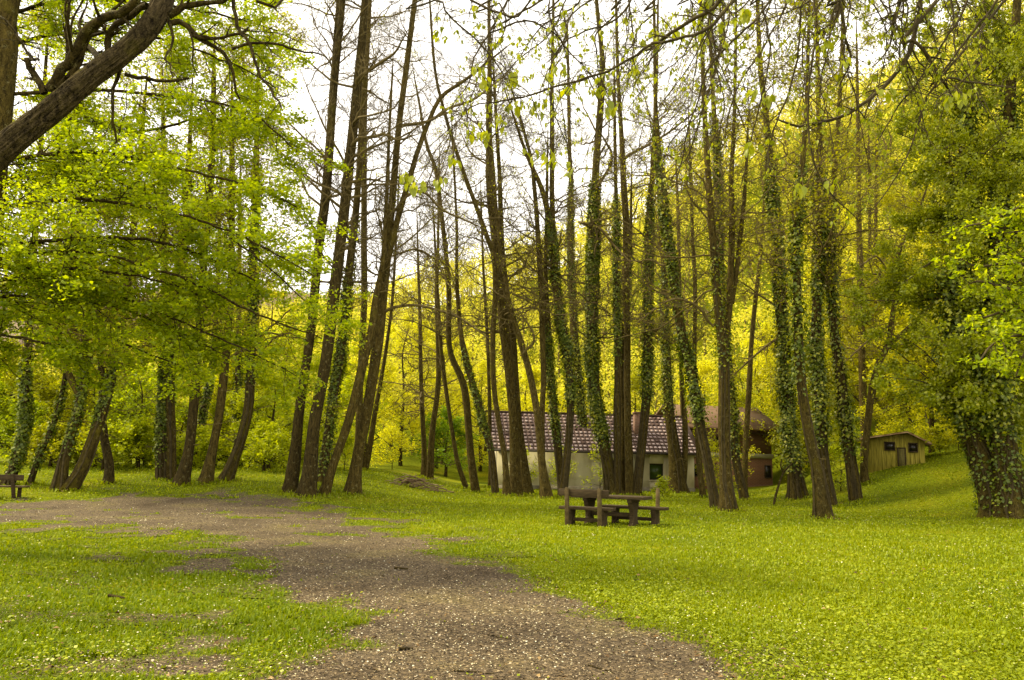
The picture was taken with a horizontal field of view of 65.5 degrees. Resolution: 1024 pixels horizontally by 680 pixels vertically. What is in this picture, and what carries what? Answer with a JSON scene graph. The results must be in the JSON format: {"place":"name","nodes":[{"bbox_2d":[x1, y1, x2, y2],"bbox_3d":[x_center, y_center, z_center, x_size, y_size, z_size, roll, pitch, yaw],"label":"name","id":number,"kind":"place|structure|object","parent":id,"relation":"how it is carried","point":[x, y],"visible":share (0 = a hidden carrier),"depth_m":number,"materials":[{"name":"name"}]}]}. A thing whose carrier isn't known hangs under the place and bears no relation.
{"place":"outdoors","nodes":[
{"label":"outdoors","id":0,"kind":"place"},
{"bbox_2d":[0,486,846,679],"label":"gravel path","id":1,"kind":"structure","parent":0,"point":[150,504],"depth_m":9.28,"materials":[{"name":"gravel"},{"name":"grass"}]},
{"bbox_2d":[0,492,836,679],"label":"wood chips","id":2,"kind":"object","parent":1,"relation":"on","point":[501,644],"visible":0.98,"depth_m":7.26,"materials":[{"name":"wood"}]},
{"bbox_2d":[0,481,1023,679],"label":"fallen petals","id":3,"kind":"object","parent":1,"relation":"on","point":[448,614],"visible":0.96,"depth_m":7.83,"materials":[{"name":"plant"}]},
{"bbox_2d":[0,13,1023,679],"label":"ground","id":4,"kind":"structure","parent":0,"point":[410,463],"depth_m":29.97,"materials":[{"name":"plant"}]},
{"bbox_2d":[0,400,65,464],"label":"shrub","id":5,"kind":"object","parent":4,"relation":"on","point":[13,410],"visible":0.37,"depth_m":35.25,"materials":[{"name":"green plant"}]},
{"bbox_2d":[0,291,70,463],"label":"young tree","id":6,"kind":"object","parent":4,"relation":"on","point":[15,376],"visible":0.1,"depth_m":39.38,"materials":[{"name":"green plant"}]},
{"bbox_2d":[0,380,91,463],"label":"shrub","id":7,"kind":"object","parent":4,"relation":"on","point":[49,392],"visible":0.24,"depth_m":37.49,"materials":[{"name":"green plant"}]},
{"bbox_2d":[8,414,87,466],"bbox_3d":[-19.461,4.353,33.717,3.328,2.518,3.437,1,-9,0],"label":"shrub","id":8,"kind":"object","parent":4,"relation":"on","point":[53,452],"visible":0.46,"depth_m":33.37,"materials":[{"name":"green plant"}]},
{"bbox_2d":[0,0,124,484],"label":"leaning tree","id":9,"kind":"object","parent":4,"relation":"on","point":[24,416],"visible":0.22,"depth_m":27.99,"materials":[{"name":"green plant"}]},
{"bbox_2d":[2,145,151,484],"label":"leaning tree","id":10,"kind":"object","parent":4,"relation":"on","point":[58,408],"visible":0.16,"depth_m":28.50,"materials":[{"name":"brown plant"}]},
{"bbox_2d":[36,356,155,462],"bbox_3d":[-19.140,3.249,37.057,4.534,5.648,5.883,-2,-9,18],"label":"shrub","id":11,"kind":"object","parent":4,"relation":"on","point":[72,393],"visible":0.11,"depth_m":36.08,"materials":[{"name":"green plant"}]},
{"bbox_2d":[2,68,190,489],"bbox_3d":[-15.841,-2.596,28.933,7.923,16.031,6.799,8,-11,-39],"label":"mossy tree","id":12,"kind":"object","parent":4,"relation":"on","point":[60,475],"visible":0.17,"depth_m":27.57,"materials":[{"name":"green plant"}]},
{"bbox_2d":[74,419,142,469],"bbox_3d":[-16.747,4.323,32.672,2.732,2.192,2.201,1,-9,0],"label":"shrub","id":13,"kind":"object","parent":4,"relation":"on","point":[117,447],"visible":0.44,"depth_m":32.58,"materials":[{"name":"green plant"}]},
{"bbox_2d":[1,22,226,490],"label":"mossy tree","id":14,"kind":"object","parent":4,"relation":"on","point":[77,476],"visible":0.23,"depth_m":27.96,"materials":[{"name":"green plant"}]},
{"bbox_2d":[23,161,219,483],"bbox_3d":[-15.467,-1.323,30.016,6.286,13.468,7.190,-1,-9,12],"label":"leaning tree","id":15,"kind":"object","parent":4,"relation":"on","point":[109,475],"visible":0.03,"depth_m":28.96,"materials":[{"name":"green plant"}]},
{"bbox_2d":[80,365,199,469],"bbox_3d":[-16.203,3.494,35.336,5.351,5.896,5.927,9,-12,-42],"label":"shrub","id":16,"kind":"object","parent":4,"relation":"on","point":[129,385],"visible":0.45,"depth_m":35.33,"materials":[{"name":"green plant"}]},
{"bbox_2d":[59,32,241,479],"bbox_3d":[-13.913,-3.913,31.571,6.438,18.851,7.236,1,-9,0],"label":"ivy tree","id":17,"kind":"object","parent":4,"relation":"on","point":[159,457],"visible":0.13,"depth_m":30.39,"materials":[{"name":"green plant"}]},
{"bbox_2d":[116,412,184,467],"bbox_3d":[-15.874,4.466,34.624,2.874,2.639,3.019,-4,-10,32],"label":"shrub","id":18,"kind":"object","parent":4,"relation":"on","point":[146,453],"visible":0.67,"depth_m":34.02,"materials":[{"name":"green plant"}]},
{"bbox_2d":[0,0,326,172],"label":"mossy tree","id":19,"kind":"object","parent":4,"relation":"on","point":[73,88],"visible":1,"depth_m":9.76,"materials":[{"name":"brown plant"}]},
{"bbox_2d":[96,26,261,478],"bbox_3d":[-13.100,-3.194,30.979,6.693,17.268,6.654,5,-10,-26],"label":"ivy tree","id":20,"kind":"object","parent":4,"relation":"on","point":[170,455],"visible":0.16,"depth_m":30.40,"materials":[{"name":"green plant"}]},
{"bbox_2d":[0,0,375,415],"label":"leafy tree","id":21,"kind":"object","parent":4,"relation":"on","point":[59,178],"visible":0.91,"depth_m":13.40,"materials":[{"name":"green plant"}]},
{"bbox_2d":[177,420,226,468],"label":"shrub","id":22,"kind":"object","parent":4,"relation":"on","point":[203,441],"visible":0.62,"depth_m":35.16,"materials":[{"name":"green plant"}]},
{"bbox_2d":[111,0,315,485],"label":"leaning tree","id":23,"kind":"object","parent":4,"relation":"on","point":[183,473],"visible":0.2,"depth_m":30.19,"materials":[{"name":"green plant"}]},
{"bbox_2d":[158,104,274,465],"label":"ivy tree","id":24,"kind":"object","parent":4,"relation":"on","point":[203,414],"visible":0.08,"depth_m":37.84,"materials":[{"name":"green plant"}]},
{"bbox_2d":[176,400,261,465],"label":"shrub","id":25,"kind":"object","parent":4,"relation":"on","point":[212,409],"visible":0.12,"depth_m":40.55,"materials":[{"name":"green plant"}]},
{"bbox_2d":[133,27,316,484],"bbox_3d":[-11.324,-4.223,31.421,6.952,19.725,5.746,-6,-11,39],"label":"leaning tree","id":26,"kind":"object","parent":4,"relation":"on","point":[207,473],"visible":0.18,"depth_m":30.32,"materials":[{"name":"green plant"}]},
{"bbox_2d":[177,348,294,466],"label":"young tree","id":27,"kind":"object","parent":4,"relation":"on","point":[230,384],"visible":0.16,"depth_m":41.47,"materials":[{"name":"green plant"}]},
{"bbox_2d":[209,137,286,465],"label":"ivy tree","id":28,"kind":"object","parent":4,"relation":"on","point":[238,379],"visible":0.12,"depth_m":40.70,"materials":[{"name":"green plant"}]},
{"bbox_2d":[216,388,290,467],"bbox_3d":[-12.927,4.466,39.788,4.307,4.039,3.615,-1,-9,14],"label":"shrub","id":29,"kind":"object","parent":4,"relation":"on","point":[230,413],"visible":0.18,"depth_m":39.51,"materials":[{"name":"green plant"}]},
{"bbox_2d":[162,3,365,480],"bbox_3d":[-9.291,-4.158,32.389,7.640,19.900,7.249,1,-9,0],"label":"leaning tree","id":30,"kind":"object","parent":4,"relation":"on","point":[229,470],"visible":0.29,"depth_m":31.14,"materials":[{"name":"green plant"}]},
{"bbox_2d":[226,418,304,470],"bbox_3d":[-10.374,4.676,34.553,3.147,2.565,4.086,7,-10,-33],"label":"shrub","id":31,"kind":"object","parent":4,"relation":"on","point":[266,444],"visible":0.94,"depth_m":34.14,"materials":[{"name":"green plant"}]},
{"bbox_2d":[209,351,344,469],"bbox_3d":[-11.615,3.410,38.028,6.526,5.684,5.256,-5,-10,35],"label":"shrub","id":32,"kind":"object","parent":4,"relation":"on","point":[266,401],"visible":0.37,"depth_m":37.61,"materials":[{"name":"green plant"}]},
{"bbox_2d":[231,308,347,465],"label":"young tree","id":33,"kind":"object","parent":4,"relation":"on","point":[285,351],"visible":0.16,"depth_m":47.68,"materials":[{"name":"green plant"}]},
{"bbox_2d":[289,334,392,464],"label":"young tree","id":34,"kind":"object","parent":4,"relation":"on","point":[346,386],"visible":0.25,"depth_m":45.92,"materials":[{"name":"yellow plant"}]},
{"bbox_2d":[231,0,458,497],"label":"slender tree","id":35,"kind":"object","parent":4,"relation":"on","point":[307,485],"visible":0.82,"depth_m":28.70,"materials":[{"name":"brown plant"}]},
{"bbox_2d":[252,0,459,492],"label":"slender tree","id":36,"kind":"object","parent":4,"relation":"on","point":[291,479],"visible":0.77,"depth_m":29.38,"materials":[{"name":"brown plant"}]},
{"bbox_2d":[268,0,445,483],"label":"slender tree","id":37,"kind":"object","parent":4,"relation":"on","point":[339,355],"visible":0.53,"depth_m":31.62,"materials":[{"name":"brown plant"}]},
{"bbox_2d":[307,3,425,438],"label":"slender tree","id":38,"kind":"object","parent":4,"relation":"on","point":[362,321],"visible":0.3,"depth_m":34.92,"materials":[{"name":"brown plant"}]},
{"bbox_2d":[318,5,434,494],"bbox_3d":[-4.801,-3.527,30.157,4.172,18.807,5.838,1,-9,0],"label":"slender tree","id":39,"kind":"object","parent":4,"relation":"on","point":[326,484],"visible":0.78,"depth_m":29.19,"materials":[{"name":"brown plant"}]},
{"bbox_2d":[339,316,418,465],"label":"yellow tree","id":40,"kind":"object","parent":4,"relation":"on","point":[389,376],"visible":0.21,"depth_m":57.70,"materials":[{"name":"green plant"}]},
{"bbox_2d":[349,157,420,470],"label":"slender tree","id":41,"kind":"object","parent":4,"relation":"on","point":[367,457],"visible":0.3,"depth_m":43.71,"materials":[{"name":"brown plant"}]},
{"bbox_2d":[370,420,416,469],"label":"bush","id":42,"kind":"object","parent":4,"relation":"on","point":[384,433],"visible":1,"depth_m":51.27,"materials":[{"name":"yellow plant"}]},
{"bbox_2d":[353,179,456,476],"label":"slender tree","id":43,"kind":"object","parent":4,"relation":"on","point":[421,407],"visible":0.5,"depth_m":49.98,"materials":[{"name":"brown plant"}]},
{"bbox_2d":[367,313,459,465],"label":"yellow tree","id":44,"kind":"object","parent":4,"relation":"on","point":[403,419],"visible":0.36,"depth_m":61.78,"materials":[{"name":"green plant"}]},
{"bbox_2d":[353,39,483,492],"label":"slender tree","id":45,"kind":"object","parent":4,"relation":"on","point":[474,481],"visible":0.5,"depth_m":40.72,"materials":[{"name":"brown plant"}]},
{"bbox_2d":[337,0,520,494],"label":"slender tree","id":46,"kind":"object","parent":4,"relation":"on","point":[353,484],"visible":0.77,"depth_m":30.73,"materials":[{"name":"brown plant"}]},
{"bbox_2d":[382,333,484,468],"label":"yellow tree","id":47,"kind":"object","parent":4,"relation":"on","point":[454,373],"visible":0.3,"depth_m":63.79,"materials":[{"name":"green plant"}]},
{"bbox_2d":[391,132,485,478],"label":"slender tree","id":48,"kind":"object","parent":4,"relation":"on","point":[430,452],"visible":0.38,"depth_m":48.05,"materials":[{"name":"brown plant"}]},
{"bbox_2d":[399,171,477,488],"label":"slender tree","id":49,"kind":"object","parent":4,"relation":"on","point":[454,445],"visible":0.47,"depth_m":43.41,"materials":[{"name":"brown plant"}]},
{"bbox_2d":[405,405,480,476],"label":"tree","id":50,"kind":"object","parent":4,"relation":"on","point":[458,423],"visible":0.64,"depth_m":57.40,"materials":[{"name":"green plant"}]},
{"bbox_2d":[414,80,501,493],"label":"ivy tree","id":51,"kind":"object","parent":4,"relation":"on","point":[481,417],"visible":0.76,"depth_m":36.99,"materials":[{"name":"green plant"}]},
{"bbox_2d":[436,359,507,470],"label":"yellow tree","id":52,"kind":"object","parent":4,"relation":"on","point":[479,444],"visible":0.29,"depth_m":65.51,"materials":[{"name":"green plant"}]},
{"bbox_2d":[398,0,547,494],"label":"slender tree","id":53,"kind":"object","parent":4,"relation":"on","point":[506,489],"visible":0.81,"depth_m":36.68,"materials":[{"name":"brown plant"}]},
{"bbox_2d":[448,164,515,485],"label":"slender tree","id":54,"kind":"object","parent":4,"relation":"on","point":[488,393],"visible":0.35,"depth_m":47.60,"materials":[{"name":"brown plant"}]},
{"bbox_2d":[438,10,544,494],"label":"slender tree","id":55,"kind":"object","parent":4,"relation":"on","point":[527,487],"visible":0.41,"depth_m":39.39,"materials":[{"name":"brown plant"}]},
{"bbox_2d":[416,0,598,495],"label":"slender tree","id":56,"kind":"object","parent":4,"relation":"on","point":[515,468],"visible":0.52,"depth_m":37.94,"materials":[{"name":"brown plant"}]},
{"bbox_2d":[0,0,1023,463],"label":"hillside woods","id":57,"kind":"object","parent":4,"relation":"on","point":[606,276],"visible":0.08,"depth_m":95.85,"materials":[{"name":"yellow plant"}]},
{"bbox_2d":[0,405,1023,679],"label":"fallen leaves","id":58,"kind":"object","parent":4,"relation":"on","point":[394,611],"visible":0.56,"depth_m":7.48,"materials":[{"name":"brown plant"}]},
{"bbox_2d":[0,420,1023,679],"bbox_3d":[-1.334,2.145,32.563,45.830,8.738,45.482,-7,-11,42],"label":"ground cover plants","id":59,"kind":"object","parent":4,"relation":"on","point":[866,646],"visible":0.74,"depth_m":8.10,"materials":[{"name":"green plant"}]},
{"bbox_2d":[445,96,582,498],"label":"slender tree","id":60,"kind":"object","parent":4,"relation":"on","point":[545,488],"visible":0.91,"depth_m":35.92,"materials":[{"name":"brown plant"}]},
{"bbox_2d":[481,365,548,442],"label":"yellow tree","id":61,"kind":"object","parent":4,"relation":"on","point":[524,404],"visible":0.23,"depth_m":61.73,"materials":[{"name":"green plant"}]},
{"bbox_2d":[470,39,601,494],"bbox_3d":[0.825,-3.925,38.375,5.907,22.728,7.602,3,-9,-14],"label":"slender tree","id":62,"kind":"object","parent":4,"relation":"on","point":[542,348],"visible":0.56,"depth_m":37.43,"materials":[{"name":"brown plant"}]},
{"bbox_2d":[470,0,623,496],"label":"ivy tree","id":63,"kind":"object","parent":4,"relation":"on","point":[567,352],"visible":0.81,"depth_m":37.62,"materials":[{"name":"green plant"}]},
{"bbox_2d":[503,106,606,490],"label":"ivy tree","id":64,"kind":"object","parent":4,"relation":"on","point":[552,397],"visible":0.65,"depth_m":37.81,"materials":[{"name":"green plant"}]},
{"bbox_2d":[525,2,613,427],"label":"ivy tree","id":65,"kind":"object","parent":4,"relation":"on","point":[582,419],"visible":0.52,"depth_m":49.27,"materials":[{"name":"green plant"}]},
{"bbox_2d":[559,487,615,526],"bbox_3d":[1.935,4.394,20.796,1.460,1.050,0.553,-3,-10,27],"label":"picnic bench","id":66,"kind":"object","parent":4,"relation":"on","point":[602,512],"visible":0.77,"depth_m":20.72,"materials":[{"name":"wood"}]},
{"bbox_2d":[508,0,667,494],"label":"ivy tree","id":67,"kind":"object","parent":4,"relation":"on","point":[595,401],"visible":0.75,"depth_m":41.07,"materials":[{"name":"green plant"}]},
{"bbox_2d":[484,410,695,491],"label":"white house","id":68,"kind":"structure","parent":4,"relation":"on","point":[656,463],"depth_m":46.52,"materials":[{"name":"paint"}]},
{"bbox_2d":[571,495,651,525],"bbox_3d":[2.657,4.588,21.319,2.040,0.845,0.776,-3,-10,27],"label":"picnic table","id":69,"kind":"object","parent":4,"relation":"on","point":[633,505],"visible":0.73,"depth_m":21.09,"materials":[{"name":"wood"}]},
{"bbox_2d":[581,18,655,493],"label":"ivy tree","id":70,"kind":"object","parent":4,"relation":"on","point":[616,287],"visible":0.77,"depth_m":40.51,"materials":[{"name":"green plant"}]},
{"bbox_2d":[591,132,676,490],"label":"slender tree","id":71,"kind":"object","parent":4,"relation":"on","point":[622,444],"visible":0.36,"depth_m":41.50,"materials":[{"name":"brown plant"}]},
{"bbox_2d":[602,488,668,524],"bbox_3d":[3.385,4.571,21.788,1.800,1.050,0.553,-3,-10,27],"label":"picnic bench","id":72,"kind":"object","parent":4,"relation":"on","point":[654,518],"visible":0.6,"depth_m":21.61,"materials":[{"name":"wood"}]},
{"bbox_2d":[566,0,705,492],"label":"slender tree","id":73,"kind":"object","parent":4,"relation":"on","point":[629,471],"visible":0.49,"depth_m":41.62,"materials":[{"name":"brown plant"}]},
{"bbox_2d":[561,0,727,507],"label":"ivy tree","id":74,"kind":"object","parent":4,"relation":"on","point":[694,398],"visible":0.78,"depth_m":31.33,"materials":[{"name":"green plant"}]},
{"bbox_2d":[609,77,715,493],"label":"ivy tree","id":75,"kind":"object","parent":4,"relation":"on","point":[678,467],"visible":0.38,"depth_m":44.95,"materials":[{"name":"green plant"}]},
{"bbox_2d":[581,0,746,495],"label":"ivy tree","id":76,"kind":"object","parent":4,"relation":"on","point":[646,375],"visible":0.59,"depth_m":40.92,"materials":[{"name":"green plant"}]},
{"bbox_2d":[625,58,727,497],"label":"slender tree","id":77,"kind":"object","parent":4,"relation":"on","point":[702,491],"visible":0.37,"depth_m":41.14,"materials":[{"name":"brown plant"}]},
{"bbox_2d":[655,126,708,415],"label":"slender tree","id":78,"kind":"object","parent":4,"relation":"on","point":[679,251],"visible":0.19,"depth_m":53.88,"materials":[{"name":"brown plant"}]},
{"bbox_2d":[674,359,717,405],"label":"yellow tree","id":79,"kind":"object","parent":4,"relation":"on","point":[704,366],"visible":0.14,"depth_m":63.08,"materials":[{"name":"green plant"}]},
{"bbox_2d":[594,0,816,511],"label":"slender tree","id":80,"kind":"object","parent":4,"relation":"on","point":[727,496],"visible":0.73,"depth_m":29.00,"materials":[{"name":"green plant"}]},
{"bbox_2d":[399,0,1023,229],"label":"overhanging tree","id":81,"kind":"object","parent":4,"relation":"on","point":[704,9],"visible":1,"depth_m":9.33,"materials":[{"name":"green plant"}]},
{"bbox_2d":[655,405,778,488],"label":"brick house","id":82,"kind":"structure","parent":4,"relation":"on","point":[760,463],"depth_m":52.71,"materials":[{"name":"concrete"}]},
{"bbox_2d":[677,0,787,500],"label":"ivy tree","id":83,"kind":"object","parent":4,"relation":"on","point":[735,428],"visible":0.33,"depth_m":38.30,"materials":[{"name":"green plant"}]},
{"bbox_2d":[710,310,779,415],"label":"yellow tree","id":84,"kind":"object","parent":4,"relation":"on","point":[759,363],"visible":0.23,"depth_m":63.52,"materials":[{"name":"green plant"}]},
{"bbox_2d":[713,370,784,466],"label":"green tree","id":85,"kind":"object","parent":4,"relation":"on","point":[742,397],"visible":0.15,"depth_m":56.99,"materials":[{"name":"green plant"}]},
{"bbox_2d":[703,124,805,493],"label":"slender tree","id":86,"kind":"object","parent":4,"relation":"on","point":[748,389],"visible":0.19,"depth_m":42.73,"materials":[{"name":"brown plant"}]},
{"bbox_2d":[699,1,863,499],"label":"ivy tree","id":87,"kind":"object","parent":4,"relation":"on","point":[788,427],"visible":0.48,"depth_m":37.28,"materials":[{"name":"green plant"}]},
{"bbox_2d":[740,336,831,468],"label":"green tree","id":88,"kind":"object","parent":4,"relation":"on","point":[771,401],"visible":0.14,"depth_m":52.75,"materials":[{"name":"green plant"}]},
{"bbox_2d":[701,0,911,518],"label":"slender tree","id":89,"kind":"object","parent":4,"relation":"on","point":[821,503],"visible":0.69,"depth_m":26.08,"materials":[{"name":"green plant"}]},
{"bbox_2d":[720,0,922,505],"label":"ivy tree","id":90,"kind":"object","parent":4,"relation":"on","point":[819,409],"visible":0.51,"depth_m":33.44,"materials":[{"name":"green plant"}]},
{"bbox_2d":[755,0,900,501],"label":"ivy tree","id":91,"kind":"object","parent":4,"relation":"on","point":[843,400],"visible":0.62,"depth_m":33.74,"materials":[{"name":"green plant"}]},
{"bbox_2d":[771,199,886,321],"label":"yellow tree","id":92,"kind":"object","parent":4,"relation":"on","point":[849,228],"visible":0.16,"depth_m":71.70,"materials":[{"name":"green plant"}]},
{"bbox_2d":[811,0,915,456],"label":"slender tree","id":93,"kind":"object","parent":4,"relation":"on","point":[862,383],"visible":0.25,"depth_m":47.74,"materials":[{"name":"brown plant"}]},
{"bbox_2d":[805,260,932,424],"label":"green tree","id":94,"kind":"object","parent":4,"relation":"on","point":[846,276],"visible":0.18,"depth_m":50.45,"materials":[{"name":"green plant"}]},
{"bbox_2d":[851,403,901,436],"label":"tree","id":95,"kind":"object","parent":4,"relation":"on","point":[881,417],"visible":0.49,"depth_m":42.62,"materials":[{"name":"green plant"}]},
{"bbox_2d":[843,91,910,394],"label":"slender tree","id":96,"kind":"object","parent":4,"relation":"on","point":[876,208],"visible":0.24,"depth_m":56.85,"materials":[{"name":"green plant"}]},
{"bbox_2d":[825,243,938,427],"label":"green tree","id":97,"kind":"object","parent":4,"relation":"on","point":[916,249],"visible":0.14,"depth_m":47.35,"materials":[{"name":"green plant"}]},
{"bbox_2d":[855,431,931,472],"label":"garden shed","id":98,"kind":"structure","parent":4,"relation":"on","point":[887,451],"depth_m":36.61,"materials":[{"name":"beige"}]},
{"bbox_2d":[862,383,924,433],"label":"tree","id":99,"kind":"object","parent":4,"relation":"on","point":[889,396],"visible":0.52,"depth_m":43.53,"materials":[{"name":"green plant"}]},
{"bbox_2d":[857,299,953,452],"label":"yellow tree","id":100,"kind":"object","parent":4,"relation":"on","point":[932,421],"visible":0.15,"depth_m":40.69,"materials":[{"name":"green plant"}]},
{"bbox_2d":[837,131,974,482],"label":"crooked tree","id":101,"kind":"object","parent":4,"relation":"on","point":[868,420],"visible":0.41,"depth_m":36.15,"materials":[{"name":"green plant"}]},
{"bbox_2d":[838,0,1023,518],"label":"ivy tree","id":102,"kind":"object","parent":4,"relation":"on","point":[975,398],"visible":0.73,"depth_m":26.55,"materials":[{"name":"green plant"}]},
{"bbox_2d":[874,115,1023,316],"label":"green tree","id":103,"kind":"object","parent":4,"relation":"on","point":[888,198],"visible":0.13,"depth_m":51.48,"materials":[{"name":"green plant"}]},
{"bbox_2d":[931,202,1023,378],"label":"leafy tree","id":104,"kind":"object","parent":4,"relation":"on","point":[1009,264],"visible":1,"depth_m":12.57,"materials":[{"name":"green plant"}]},
{"bbox_2d":[1,0,1022,310],"label":"sky","id":105,"kind":"structure","parent":0,"point":[531,15],"materials":[{"name":"white"}]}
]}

